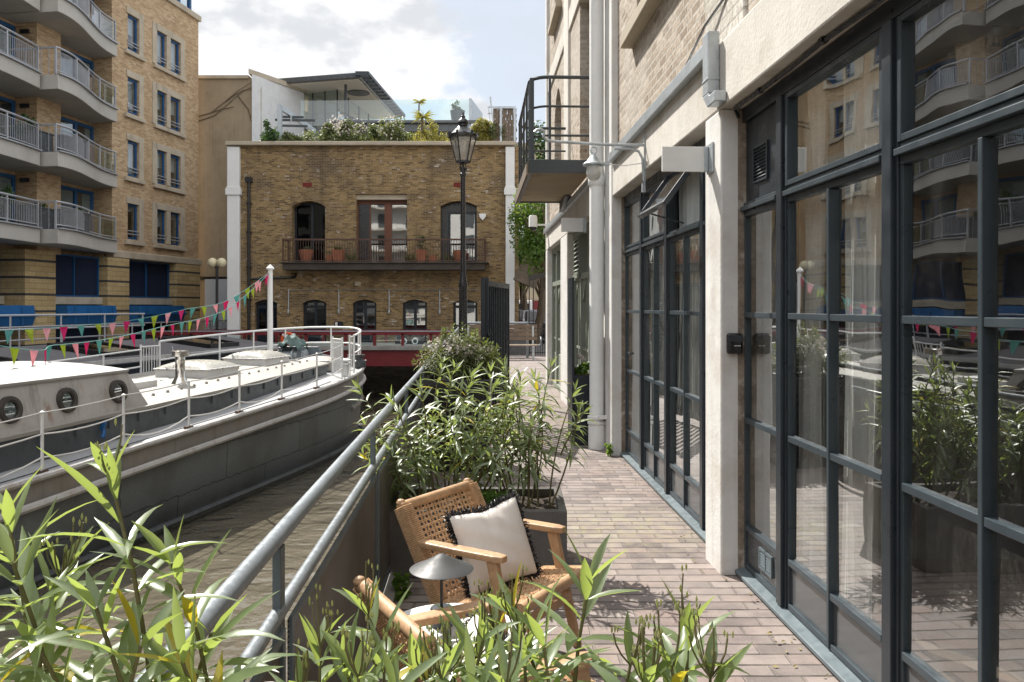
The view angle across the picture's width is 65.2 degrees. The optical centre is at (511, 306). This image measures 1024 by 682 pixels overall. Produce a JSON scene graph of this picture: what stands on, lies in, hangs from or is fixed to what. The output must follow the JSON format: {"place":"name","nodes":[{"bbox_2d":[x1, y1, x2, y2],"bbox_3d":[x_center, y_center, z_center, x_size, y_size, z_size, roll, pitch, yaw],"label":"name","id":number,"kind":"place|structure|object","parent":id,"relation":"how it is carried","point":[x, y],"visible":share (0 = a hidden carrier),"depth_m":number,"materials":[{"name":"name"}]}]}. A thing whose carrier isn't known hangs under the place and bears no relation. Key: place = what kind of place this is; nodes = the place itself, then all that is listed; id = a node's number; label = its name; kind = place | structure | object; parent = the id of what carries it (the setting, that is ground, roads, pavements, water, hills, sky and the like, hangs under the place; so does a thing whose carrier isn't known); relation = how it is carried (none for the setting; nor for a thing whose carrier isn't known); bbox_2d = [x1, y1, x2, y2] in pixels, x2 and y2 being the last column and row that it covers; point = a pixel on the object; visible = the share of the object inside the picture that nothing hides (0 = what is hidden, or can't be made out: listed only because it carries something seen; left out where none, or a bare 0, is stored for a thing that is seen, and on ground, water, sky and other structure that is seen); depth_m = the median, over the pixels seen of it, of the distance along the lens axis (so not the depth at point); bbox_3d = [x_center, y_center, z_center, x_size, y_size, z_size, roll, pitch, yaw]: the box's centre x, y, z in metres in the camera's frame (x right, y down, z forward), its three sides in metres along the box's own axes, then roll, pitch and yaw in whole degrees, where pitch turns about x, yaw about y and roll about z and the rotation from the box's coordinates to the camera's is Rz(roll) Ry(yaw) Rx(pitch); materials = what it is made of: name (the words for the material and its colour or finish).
{"place":"outdoors","nodes":[
{"label":"outdoors","id":0,"kind":"place"},
{"bbox_2d":[0,390,421,681],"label":"water","id":1,"kind":"structure","parent":0,"point":[251,520],"depth_m":10.95,"materials":[{"name":"liquid"}]},
{"bbox_2d":[0,313,278,373],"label":"houseboat","id":2,"kind":"object","parent":1,"relation":"on","point":[191,346],"visible":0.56,"depth_m":20.46,"materials":[{"name":"grey metal"}]},
{"bbox_2d":[0,264,365,598],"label":"barge","id":3,"kind":"object","parent":1,"relation":"on","point":[207,435],"visible":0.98,"depth_m":12.38,"materials":[{"name":"grey paint"}]},
{"bbox_2d":[0,275,267,364],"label":"bunting","id":4,"kind":"object","parent":3,"relation":"hanging from","point":[15,351],"visible":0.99,"depth_m":14.09,"materials":[{"name":"multicoloured"}]},
{"bbox_2d":[0,273,267,343],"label":"bunting","id":5,"kind":"object","parent":3,"relation":"hanging from","point":[29,332],"visible":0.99,"depth_m":16.96,"materials":[{"name":"multicoloured"}]},
{"bbox_2d":[181,0,545,142],"label":"sky","id":6,"kind":"structure","parent":0,"point":[441,52],"materials":[{"name":"white"}]},
{"bbox_2d":[363,366,428,389],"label":"dock end wall","id":7,"kind":"structure","parent":0,"point":[385,377],"depth_m":32.20,"materials":[{"name":"brick"}]},
{"bbox_2d":[525,311,545,336],"bbox_3d":[1.520,0.930,37.990,1.770,1.440,4.221,0,0,3],"label":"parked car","id":8,"kind":"object","parent":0,"point":[531,319],"visible":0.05,"depth_m":36.25,"materials":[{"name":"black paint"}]},
{"bbox_2d":[530,336,545,353],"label":"road","id":9,"kind":"structure","parent":0,"point":[544,345],"depth_m":32.64,"materials":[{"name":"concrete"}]},
{"bbox_2d":[506,185,545,291],"bbox_3d":[1.017,-1.562,30.475,2.508,6.427,2.092,0,0,0],"label":"street tree","id":10,"kind":"object","parent":9,"relation":"on","point":[534,250],"visible":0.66,"depth_m":30.21,"materials":[{"name":"green plant"}]},
{"bbox_2d":[513,256,540,287],"bbox_3d":[0.966,-0.498,31.866,1.916,4.296,0.900,0,0,-8],"label":"street canopy","id":11,"kind":"object","parent":9,"relation":"on","point":[521,276],"visible":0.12,"depth_m":31.54,"materials":[{"name":"fabric"}]},
{"bbox_2d":[516,120,545,343],"bbox_3d":[1.130,-3.361,36.430,3.596,10.111,3.772,0,0,0],"label":"street tree","id":12,"kind":"object","parent":9,"relation":"on","point":[540,316],"visible":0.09,"depth_m":35.84,"materials":[{"name":"green plant"}]},
{"bbox_2d":[378,354,839,681],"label":"pavement","id":13,"kind":"structure","parent":0,"point":[650,537],"depth_m":4.97,"materials":[{"name":"brick"}]},
{"bbox_2d":[366,471,429,672],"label":"edge kerb","id":14,"kind":"structure","parent":13,"relation":"on","point":[389,592],"depth_m":4.54,"materials":[{"name":"grey concrete"}]},
{"bbox_2d":[391,571,412,600],"bbox_3d":[-0.635,1.585,4.541,0.114,0.165,0.173,0,0,-31],"label":"weed","id":15,"kind":"object","parent":13,"relation":"on","point":[399,580],"visible":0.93,"depth_m":4.53,"materials":[{"name":"green plant"}]},
{"bbox_2d":[381,603,515,644],"bbox_3d":[-0.235,1.424,2.990,0.504,0.452,0.504,0,0,0],"label":"side table","id":16,"kind":"object","parent":13,"relation":"on","point":[420,610],"visible":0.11,"depth_m":3.06,"materials":[{"name":"white paint"}]},
{"bbox_2d":[409,553,473,628],"bbox_3d":[-0.265,1.063,3.010,0.241,0.268,0.241,0,0,0],"label":"table lamp","id":17,"kind":"object","parent":16,"relation":"on","point":[441,567],"visible":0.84,"depth_m":2.97,"materials":[{"name":"metal"}]},
{"bbox_2d":[422,374,491,471],"bbox_3d":[-0.560,1.190,8.350,0.680,0.920,0.700,0,0,0],"label":"black planter","id":18,"kind":"object","parent":13,"relation":"on","point":[480,397],"visible":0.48,"depth_m":8.00,"materials":[{"name":"paint"}]},
{"bbox_2d":[411,322,505,378],"bbox_3d":[-0.557,0.475,8.354,1.017,0.663,0.745,0,0,0],"label":"hebe bush","id":19,"kind":"object","parent":18,"relation":"in","point":[467,357],"visible":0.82,"depth_m":8.24,"materials":[{"name":"green plant"}]},
{"bbox_2d":[447,112,478,351],"bbox_3d":[-0.918,-1.004,15.000,0.598,5.308,0.565,0,0,0],"label":"street lamp","id":20,"kind":"object","parent":13,"relation":"on","point":[463,133],"visible":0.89,"depth_m":14.95,"materials":[{"name":"metal"}]},
{"bbox_2d":[352,576,598,681],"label":"woven chair","id":21,"kind":"object","parent":13,"relation":"on","point":[387,606],"visible":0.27,"depth_m":2.60,"materials":[{"name":"brown wood"}]},
{"bbox_2d":[452,606,529,673],"bbox_3d":[-0.118,1.193,2.554,0.225,0.368,0.409,0,0,-28],"label":"cushion","id":22,"kind":"object","parent":21,"relation":"on","point":[470,625],"visible":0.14,"depth_m":2.64,"materials":[{"name":"beige fabric"}]},
{"bbox_2d":[389,487,566,577],"bbox_3d":[-0.210,1.445,5.180,1.090,0.410,0.640,0,0,0],"label":"concrete planter","id":23,"kind":"object","parent":13,"relation":"on","point":[401,559],"visible":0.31,"depth_m":4.86,"materials":[{"name":"concrete"}]},
{"bbox_2d":[344,355,532,508],"bbox_3d":[-0.444,0.820,5.149,1.230,1.045,0.903,0,0,-19],"label":"oleander","id":24,"kind":"object","parent":23,"relation":"in","point":[430,460],"visible":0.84,"depth_m":5.08,"materials":[{"name":"green plant"}]},
{"bbox_2d":[480,489,505,504],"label":"creeping plant","id":25,"kind":"object","parent":23,"relation":"in","point":[489,496],"visible":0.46,"depth_m":4.96,"materials":[{"name":"green plant"}]},
{"bbox_2d":[470,356,595,508],"bbox_3d":[0.055,0.800,5.165,0.785,0.986,0.843,0,0,41],"label":"oleander","id":26,"kind":"object","parent":23,"relation":"in","point":[530,445],"visible":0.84,"depth_m":5.19,"materials":[{"name":"green plant"}]},
{"bbox_2d":[394,478,581,646],"bbox_3d":[-0.090,1.278,3.804,0.724,0.756,0.612,0,0,32],"label":"woven chair","id":27,"kind":"object","parent":13,"relation":"on","point":[420,546],"visible":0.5,"depth_m":3.74,"materials":[{"name":"wicker"}]},
{"bbox_2d":[442,490,543,597],"bbox_3d":[-0.086,1.122,3.760,0.485,0.458,0.196,0,0,-33],"label":"cushion","id":28,"kind":"object","parent":27,"relation":"on","point":[500,527],"visible":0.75,"depth_m":3.72,"materials":[{"name":"beige fabric"}]},
{"bbox_2d":[481,278,508,423],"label":"slatted gate","id":29,"kind":"structure","parent":13,"relation":"on","point":[495,312],"depth_m":10.89,"materials":[{"name":"metal"}]},
{"bbox_2d":[467,322,528,357],"bbox_3d":[-0.459,1.070,26.000,2.006,1.160,0.080,0,0,0],"label":"end rail","id":30,"kind":"object","parent":13,"relation":"on","point":[518,350],"visible":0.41,"depth_m":25.99,"materials":[{"name":"grey metal"}]},
{"bbox_2d":[467,325,541,359],"bbox_3d":[-0.361,1.108,24.932,2.542,1.087,0.626,0,0,0],"label":"bench","id":31,"kind":"object","parent":13,"relation":"on","point":[532,334],"visible":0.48,"depth_m":25.16,"materials":[{"name":"wood"}]},
{"bbox_2d":[529,272,545,355],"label":"iron gate","id":32,"kind":"structure","parent":13,"relation":"on","point":[533,277],"depth_m":26.98,"materials":[{"name":"metal"}]},
{"bbox_2d":[568,277,588,444],"bbox_3d":[0.859,0.650,9.717,0.310,2.000,0.440,0,0,-3],"label":"tall planter","id":33,"kind":"object","parent":13,"relation":"on","point":[582,381],"visible":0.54,"depth_m":9.52,"materials":[{"name":"black paint"}]},
{"bbox_2d":[574,354,588,374],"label":"bedding plant","id":34,"kind":"object","parent":33,"relation":"in","point":[582,369],"visible":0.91,"depth_m":9.59,"materials":[{"name":"green plant"}]},
{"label":"quay","id":35,"kind":"structure","parent":0,"visible":0},
{"bbox_2d":[0,0,201,346],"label":"apartment building","id":36,"kind":"structure","parent":35,"relation":"on","point":[113,84],"depth_m":33.34,"materials":[{"name":"brick"}]},
{"bbox_2d":[0,183,14,220],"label":"balcony plant","id":37,"kind":"object","parent":36,"relation":"on","point":[7,189],"visible":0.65,"depth_m":26.98,"materials":[{"name":"green plant"}]},
{"bbox_2d":[0,172,14,222],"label":"balcony door","id":38,"kind":"structure","parent":36,"relation":"in","point":[5,179],"depth_m":29.26,"materials":[{"name":"blue glass"}]},
{"bbox_2d":[0,96,14,139],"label":"balcony door","id":39,"kind":"structure","parent":36,"relation":"in","point":[7,104],"depth_m":29.22,"materials":[{"name":"blue glass"}]},
{"bbox_2d":[0,20,14,55],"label":"balcony door","id":40,"kind":"structure","parent":36,"relation":"in","point":[5,24],"depth_m":29.12,"materials":[{"name":"blue glass"}]},
{"bbox_2d":[15,204,53,228],"bbox_3d":[-17.118,-3.210,28.916,0.460,0.780,1.660,0,0,9],"label":"balcony trough","id":41,"kind":"object","parent":36,"relation":"on","point":[43,217],"visible":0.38,"depth_m":28.75,"materials":[{"name":"grey metal"}]},
{"bbox_2d":[17,126,53,151],"bbox_3d":[-17.142,-5.960,28.761,0.460,0.780,1.360,0,0,9],"label":"balcony trough","id":42,"kind":"object","parent":36,"relation":"on","point":[43,140],"visible":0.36,"depth_m":28.84,"materials":[{"name":"grey metal"}]},
{"bbox_2d":[11,111,36,144],"bbox_3d":[-17.204,-6.217,28.115,0.661,1.295,0.799,0,0,21],"label":"balcony plant","id":43,"kind":"object","parent":42,"relation":"in","point":[17,125],"visible":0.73,"depth_m":28.06,"materials":[{"name":"green plant"}]},
{"bbox_2d":[54,134,86,158],"bbox_3d":[-16.591,-5.960,30.057,0.460,0.780,1.260,0,0,9],"label":"balcony trough","id":44,"kind":"object","parent":36,"relation":"on","point":[70,143],"visible":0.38,"depth_m":29.77,"materials":[{"name":"grey metal"}]},
{"bbox_2d":[57,209,90,232],"bbox_3d":[-16.581,-3.210,30.126,0.460,0.780,1.560,0,0,9],"label":"balcony trough","id":45,"kind":"object","parent":36,"relation":"on","point":[70,217],"visible":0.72,"depth_m":29.88,"materials":[{"name":"grey metal"}]},
{"bbox_2d":[61,185,93,233],"bbox_3d":[-17.898,-3.825,32.768,0.096,2.050,2.161,0,0,9],"label":"balcony door","id":46,"kind":"structure","parent":36,"relation":"in","point":[80,197],"depth_m":33.05,"materials":[{"name":"blue glass"}]},
{"bbox_2d":[61,116,93,162],"bbox_3d":[-17.898,-6.575,32.768,0.096,2.050,2.161,0,0,9],"label":"balcony door","id":47,"kind":"structure","parent":36,"relation":"in","point":[87,130],"depth_m":33.20,"materials":[{"name":"blue glass"}]},
{"bbox_2d":[61,47,93,92],"bbox_3d":[-17.898,-9.325,32.768,0.096,2.050,2.161,0,0,9],"label":"balcony door","id":48,"kind":"structure","parent":36,"relation":"in","point":[70,62],"depth_m":33.08,"materials":[{"name":"blue glass"}]},
{"bbox_2d":[127,204,138,239],"bbox_3d":[-16.762,-3.723,35.147,0.342,1.550,0.873,0,0,9],"label":"window","id":49,"kind":"structure","parent":36,"relation":"in","point":[130,207],"depth_m":35.42,"materials":[{"name":"blue glass"}]},
{"bbox_2d":[127,141,138,177],"bbox_3d":[-16.762,-6.473,35.147,0.342,1.550,0.873,0,0,9],"label":"window","id":50,"kind":"structure","parent":36,"relation":"in","point":[130,144],"depth_m":35.42,"materials":[{"name":"blue glass"}]},
{"bbox_2d":[127,78,138,115],"bbox_3d":[-16.762,-9.223,35.147,0.342,1.550,0.873,0,0,9],"label":"window","id":51,"kind":"structure","parent":36,"relation":"in","point":[130,82],"depth_m":35.42,"materials":[{"name":"blue glass"}]},
{"bbox_2d":[127,15,138,52],"bbox_3d":[-16.762,-11.973,35.147,0.342,1.550,0.873,0,0,9],"label":"window","id":52,"kind":"structure","parent":36,"relation":"in","point":[130,19],"depth_m":35.42,"materials":[{"name":"blue glass"}]},
{"bbox_2d":[157,210,166,243],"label":"window","id":53,"kind":"structure","parent":36,"relation":"in","point":[158,211],"depth_m":37.52,"materials":[{"name":"blue glass"}]},
{"bbox_2d":[157,150,166,184],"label":"window","id":54,"kind":"structure","parent":36,"relation":"in","point":[158,152],"depth_m":37.52,"materials":[{"name":"blue glass"}]},
{"bbox_2d":[157,91,166,125],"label":"window","id":55,"kind":"structure","parent":36,"relation":"in","point":[158,93],"depth_m":37.52,"materials":[{"name":"blue glass"}]},
{"bbox_2d":[157,32,166,67],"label":"window","id":56,"kind":"structure","parent":36,"relation":"in","point":[158,34],"depth_m":37.52,"materials":[{"name":"blue glass"}]},
{"bbox_2d":[170,213,180,245],"bbox_3d":[-16.276,-3.723,38.363,0.342,1.550,0.967,0,0,9],"label":"window","id":57,"kind":"structure","parent":36,"relation":"in","point":[173,215],"depth_m":38.69,"materials":[{"name":"blue glass"}]},
{"bbox_2d":[170,155,180,188],"bbox_3d":[-16.276,-6.473,38.363,0.342,1.550,0.967,0,0,9],"label":"window","id":58,"kind":"structure","parent":36,"relation":"in","point":[173,158],"depth_m":38.69,"materials":[{"name":"blue glass"}]},
{"bbox_2d":[170,97,180,131],"bbox_3d":[-16.276,-9.223,38.363,0.342,1.550,0.967,0,0,9],"label":"window","id":59,"kind":"structure","parent":36,"relation":"in","point":[173,100],"depth_m":38.69,"materials":[{"name":"blue glass"}]},
{"bbox_2d":[170,40,180,74],"bbox_3d":[-16.276,-11.973,38.363,0.342,1.550,0.967,0,0,9],"label":"window","id":60,"kind":"structure","parent":36,"relation":"in","point":[173,43],"depth_m":38.69,"materials":[{"name":"blue glass"}]},
{"bbox_2d":[0,320,226,345],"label":"quay railing","id":61,"kind":"object","parent":35,"relation":"on","point":[99,335],"visible":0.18,"depth_m":31.10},
{"label":"ground","id":62,"kind":"structure","parent":0,"visible":0},
{"bbox_2d":[198,69,306,336],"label":"rendered building","id":63,"kind":"structure","parent":62,"relation":"on","point":[237,107],"depth_m":41.00,"materials":[{"name":"white paint"}]},
{"bbox_2d":[145,330,456,365],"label":"dock bridge","id":64,"kind":"structure","parent":62,"relation":"on","point":[386,353],"depth_m":28.60,"materials":[{"name":"red paint"}]},
{"bbox_2d":[207,258,226,330],"bbox_3d":[-11.433,-0.073,31.000,0.727,3.646,0.380,0,0,0],"label":"twin globe lamp","id":65,"kind":"object","parent":64,"relation":"on","point":[217,263],"visible":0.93,"depth_m":30.95,"materials":[{"name":"black paint"}]},
{"bbox_2d":[395,335,423,343],"bbox_3d":[-3.865,1.325,30.180,1.050,0.550,0.440,0,0,0],"label":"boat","id":66,"kind":"object","parent":64,"relation":"on","point":[413,339],"visible":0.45,"depth_m":30.00,"materials":[{"name":"grey paint"}]},
{"bbox_2d":[225,141,518,341],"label":"brick warehouse","id":67,"kind":"structure","parent":62,"relation":"on","point":[378,207],"depth_m":33.00,"materials":[{"name":"brown brick"}]},
{"bbox_2d":[256,300,276,341],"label":"double door","id":68,"kind":"structure","parent":67,"relation":"in","point":[262,306],"depth_m":33.23,"materials":[{"name":"black paint"}]},
{"bbox_2d":[258,119,279,140],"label":"roof shrub","id":69,"kind":"object","parent":67,"relation":"on","point":[270,135],"visible":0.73,"depth_m":34.09,"materials":[{"name":"green plant"}]},
{"bbox_2d":[275,104,315,139],"bbox_3d":[-9.338,-7.605,35.418,0.967,2.310,2.379,0,0,35],"label":"roof pergola","id":70,"kind":"object","parent":67,"relation":"on","point":[292,116],"visible":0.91,"depth_m":34.98,"materials":[{"name":"metal"}]},
{"bbox_2d":[295,203,324,261],"bbox_3d":[-8.395,-3.062,33.480,1.373,2.534,0.080,0,0,0],"label":"balcony door","id":71,"kind":"structure","parent":67,"relation":"in","point":[309,217],"depth_m":33.48,"materials":[{"name":"black paint"}]},
{"bbox_2d":[304,300,325,341],"bbox_3d":[-8.144,0.683,33.260,0.977,1.894,0.080,0,0,0],"label":"double door","id":72,"kind":"structure","parent":67,"relation":"in","point":[314,310],"depth_m":33.23,"materials":[{"name":"blue paint"}]},
{"bbox_2d":[315,111,354,140],"bbox_3d":[-7.576,-7.361,33.948,1.903,1.874,1.078,0,0,0],"label":"roof shrub","id":73,"kind":"object","parent":67,"relation":"on","point":[341,132],"visible":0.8,"depth_m":33.79,"materials":[{"name":"green plant"}]},
{"bbox_2d":[278,71,404,140],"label":"glass penthouse","id":74,"kind":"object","parent":67,"relation":"on","point":[362,95],"visible":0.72,"depth_m":45.85,"materials":[{"name":"paint"}]},
{"bbox_2d":[348,118,369,140],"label":"roof shrub","id":75,"kind":"object","parent":67,"relation":"on","point":[360,128],"visible":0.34,"depth_m":34.09,"materials":[{"name":"green plant"}]},
{"bbox_2d":[354,300,375,341],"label":"double door","id":76,"kind":"structure","parent":67,"relation":"in","point":[364,310],"depth_m":33.23,"materials":[{"name":"blue paint"}]},
{"bbox_2d":[362,122,382,140],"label":"roof shrub","id":77,"kind":"object","parent":67,"relation":"on","point":[372,135],"visible":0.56,"depth_m":34.33,"materials":[{"name":"green plant"}]},
{"bbox_2d":[358,201,406,261],"bbox_3d":[-5.386,-3.113,33.400,2.112,2.635,0.200,0,0,0],"label":"balcony door","id":78,"kind":"structure","parent":67,"relation":"in","point":[376,219],"depth_m":33.42,"materials":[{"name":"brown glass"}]},
{"bbox_2d":[376,115,406,140],"bbox_3d":[-5.116,-7.320,34.007,1.291,1.792,1.164,0,0,-23],"label":"roof shrub","id":79,"kind":"object","parent":67,"relation":"on","point":[391,131],"visible":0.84,"depth_m":33.82,"materials":[{"name":"green plant"}]},
{"bbox_2d":[332,98,482,140],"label":"terrace parapet","id":80,"kind":"structure","parent":67,"relation":"on","point":[451,126],"depth_m":37.50,"materials":[{"name":"clear glass"}]},
{"bbox_2d":[450,100,464,119],"bbox_3d":[-2.617,-9.374,38.325,0.744,1.099,0.771,0,0,0],"label":"terrace tub","id":81,"kind":"object","parent":80,"relation":"on","point":[456,112],"visible":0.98,"depth_m":38.05,"materials":[{"name":"grey metal"}]},
{"bbox_2d":[403,300,426,341],"bbox_3d":[-4.013,0.683,33.260,1.003,1.894,0.080,0,0,0],"label":"double door","id":82,"kind":"structure","parent":67,"relation":"in","point":[414,311],"depth_m":33.23,"materials":[{"name":"black paint"}]},
{"bbox_2d":[410,98,436,139],"bbox_3d":[-3.824,-7.747,34.641,1.198,2.637,1.173,0,0,37],"label":"cordyline palm","id":83,"kind":"object","parent":67,"relation":"on","point":[419,116],"visible":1,"depth_m":34.56,"materials":[{"name":"green plant"}]},
{"bbox_2d":[415,122,438,140],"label":"roof shrub","id":84,"kind":"object","parent":67,"relation":"on","point":[434,128],"visible":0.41,"depth_m":34.85,"materials":[{"name":"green plant"}]},
{"bbox_2d":[418,131,451,140],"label":"roof shrub","id":85,"kind":"object","parent":67,"relation":"on","point":[442,137],"visible":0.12,"depth_m":34.38,"materials":[{"name":"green plant"}]},
{"bbox_2d":[441,202,476,261],"bbox_3d":[-2.204,-3.089,33.430,1.505,2.587,0.140,0,0,0],"label":"balcony door","id":86,"kind":"structure","parent":67,"relation":"in","point":[450,213],"depth_m":33.40,"materials":[{"name":"black paint"}]},
{"bbox_2d":[454,300,476,335],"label":"double door","id":87,"kind":"structure","parent":67,"relation":"in","point":[471,305],"depth_m":33.26,"materials":[{"name":"black paint"}]},
{"bbox_2d":[470,117,492,140],"bbox_3d":[-1.253,-7.292,34.350,1.233,1.736,0.943,0,0,42],"label":"roof shrub","id":88,"kind":"object","parent":67,"relation":"on","point":[481,126],"visible":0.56,"depth_m":34.19,"materials":[{"name":"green plant"}]},
{"bbox_2d":[488,97,516,140],"bbox_3d":[-0.403,-7.688,34.000,1.261,2.475,0.100,0,0,0],"label":"woven screen","id":89,"kind":"object","parent":67,"relation":"on","point":[498,119],"visible":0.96,"depth_m":34.01,"materials":[{"name":"wicker"}]},
{"bbox_2d":[519,235,528,309],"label":"street tree","id":90,"kind":"object","parent":62,"relation":"on","point":[523,293],"visible":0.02,"depth_m":51.87,"materials":[{"name":"green plant"}]},
{"bbox_2d":[516,143,543,309],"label":"street building","id":91,"kind":"structure","parent":62,"relation":"on","point":[536,298],"depth_m":70.00,"materials":[{"name":"beige brick"}]},
{"bbox_2d":[515,0,1023,681],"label":"warehouse","id":92,"kind":"structure","parent":62,"relation":"on","point":[697,428],"depth_m":4.92,"materials":[{"name":"brick"}]},
{"bbox_2d":[529,215,546,230],"bbox_3d":[0.552,-1.788,17.091,0.395,0.345,0.190,0,0,-3],"label":"security camera","id":93,"kind":"object","parent":92,"relation":"attached to","point":[533,224],"visible":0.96,"depth_m":17.02,"materials":[{"name":"white paint"}]},
{"bbox_2d":[561,216,585,232],"bbox_3d":[0.849,-1.130,11.013,0.334,0.220,0.130,0,0,-3],"label":"projecting sign","id":94,"kind":"object","parent":92,"relation":"attached to","point":[573,224],"visible":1,"depth_m":11.04,"materials":[{"name":"metal"}]},
{"bbox_2d":[533,128,645,192],"bbox_3d":[0.689,-1.304,7.107,0.999,0.568,0.196,0,0,-3],"label":"wall lamp","id":95,"kind":"object","parent":92,"relation":"attached to","point":[593,164],"visible":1,"depth_m":7.10,"materials":[{"name":"metal"}]},
{"bbox_2d":[662,142,713,174],"bbox_3d":[1.121,-0.950,5.119,0.309,0.190,0.130,0,0,-3],"label":"projecting sign","id":96,"kind":"object","parent":92,"relation":"attached to","point":[687,159],"visible":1,"depth_m":5.14,"materials":[{"name":"metal"}]},
{"bbox_2d":[679,172,698,227],"bbox_3d":[1.517,0.165,6.449,0.102,2.850,1.293,0,0,-2],"label":"curtain","id":97,"kind":"object","parent":92,"relation":"hanging from","point":[688,201],"visible":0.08,"depth_m":6.74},
{"bbox_2d":[726,333,742,353],"bbox_3d":[1.363,0.225,4.896,0.097,0.128,0.048,0,0,-3],"label":"key safe","id":98,"kind":"object","parent":92,"relation":"attached to","point":[734,343],"visible":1,"depth_m":4.88,"materials":[{"name":"black paint"}]},
{"bbox_2d":[799,78,827,582],"bbox_3d":[1.574,0.165,4.176,0.113,2.850,0.244,0,0,0],"label":"curtain","id":99,"kind":"object","parent":92,"relation":"hanging from","point":[812,523],"visible":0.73,"depth_m":4.12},
{"bbox_2d":[841,45,880,625],"bbox_3d":[1.609,0.165,3.654,0.094,2.850,0.359,0,0,0],"label":"curtain","id":100,"kind":"object","parent":92,"relation":"hanging from","point":[861,565],"visible":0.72,"depth_m":3.65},
{"bbox_3d":[0.025,1.440,1.150,1.190,0.420,0.800,0,0,0],"label":"foreground planter","id":101,"kind":"object","parent":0,"visible":0},
{"bbox_2d":[0,418,313,681],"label":"oleander","id":102,"kind":"object","parent":101,"relation":"in","point":[41,636],"visible":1,"depth_m":1.07,"materials":[{"name":"green plant"}]},
{"bbox_2d":[268,559,577,681],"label":"oleander","id":103,"kind":"object","parent":101,"relation":"in","point":[447,665],"visible":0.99,"depth_m":1.24,"materials":[{"name":"green plant"}]},
{"bbox_2d":[452,527,670,681],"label":"oleander","id":104,"kind":"object","parent":101,"relation":"in","point":[589,588],"visible":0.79,"depth_m":1.27,"materials":[{"name":"green plant"}]},
{"bbox_2d":[585,564,752,681],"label":"oleander","id":105,"kind":"object","parent":101,"relation":"in","point":[673,665],"visible":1,"depth_m":1.15,"materials":[{"name":"green plant"}]},
{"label":"quay wall","id":106,"kind":"structure","parent":0,"visible":0},
{"bbox_2d":[134,327,458,681],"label":"quay handrail","id":107,"kind":"object","parent":106,"relation":"on","point":[362,538],"visible":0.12,"depth_m":2.89,"materials":[{"name":"metal"}]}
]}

